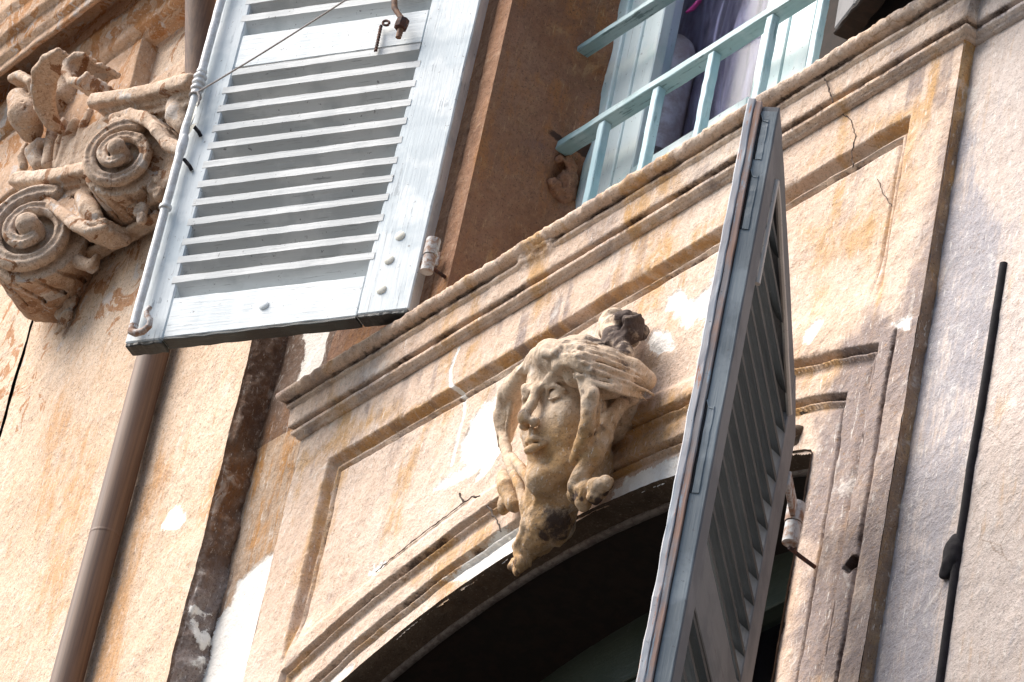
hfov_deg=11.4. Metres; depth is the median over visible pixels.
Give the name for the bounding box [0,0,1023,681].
building facade
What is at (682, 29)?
window
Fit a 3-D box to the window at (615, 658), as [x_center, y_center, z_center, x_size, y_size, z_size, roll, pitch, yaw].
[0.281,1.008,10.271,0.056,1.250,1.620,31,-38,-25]
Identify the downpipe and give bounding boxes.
[50,0,214,681]
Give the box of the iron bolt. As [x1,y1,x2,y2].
[391,0,408,38]
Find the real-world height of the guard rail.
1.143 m
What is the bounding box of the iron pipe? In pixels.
[935,261,1007,681]
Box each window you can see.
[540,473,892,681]
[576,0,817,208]
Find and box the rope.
[189,0,346,106]
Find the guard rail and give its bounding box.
[555,0,829,205]
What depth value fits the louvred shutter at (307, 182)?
11.77 m
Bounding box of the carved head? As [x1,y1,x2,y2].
[493,307,656,576]
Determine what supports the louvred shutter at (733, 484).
attached to the building facade
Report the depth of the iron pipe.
9.24 m
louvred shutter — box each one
[126,0,488,355]
[636,98,805,681]
[833,0,885,39]
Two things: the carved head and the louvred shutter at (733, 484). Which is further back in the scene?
the carved head
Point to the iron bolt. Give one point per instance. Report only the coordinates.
(401, 24)
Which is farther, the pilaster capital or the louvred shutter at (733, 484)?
the pilaster capital
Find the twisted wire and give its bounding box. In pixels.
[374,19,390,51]
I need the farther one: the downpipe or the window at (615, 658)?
the downpipe
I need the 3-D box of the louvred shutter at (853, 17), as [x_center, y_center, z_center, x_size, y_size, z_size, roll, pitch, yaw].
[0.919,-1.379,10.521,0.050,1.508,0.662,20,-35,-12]
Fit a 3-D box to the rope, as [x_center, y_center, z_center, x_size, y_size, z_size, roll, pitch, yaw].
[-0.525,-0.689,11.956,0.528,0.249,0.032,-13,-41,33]
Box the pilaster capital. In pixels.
[0,47,193,334]

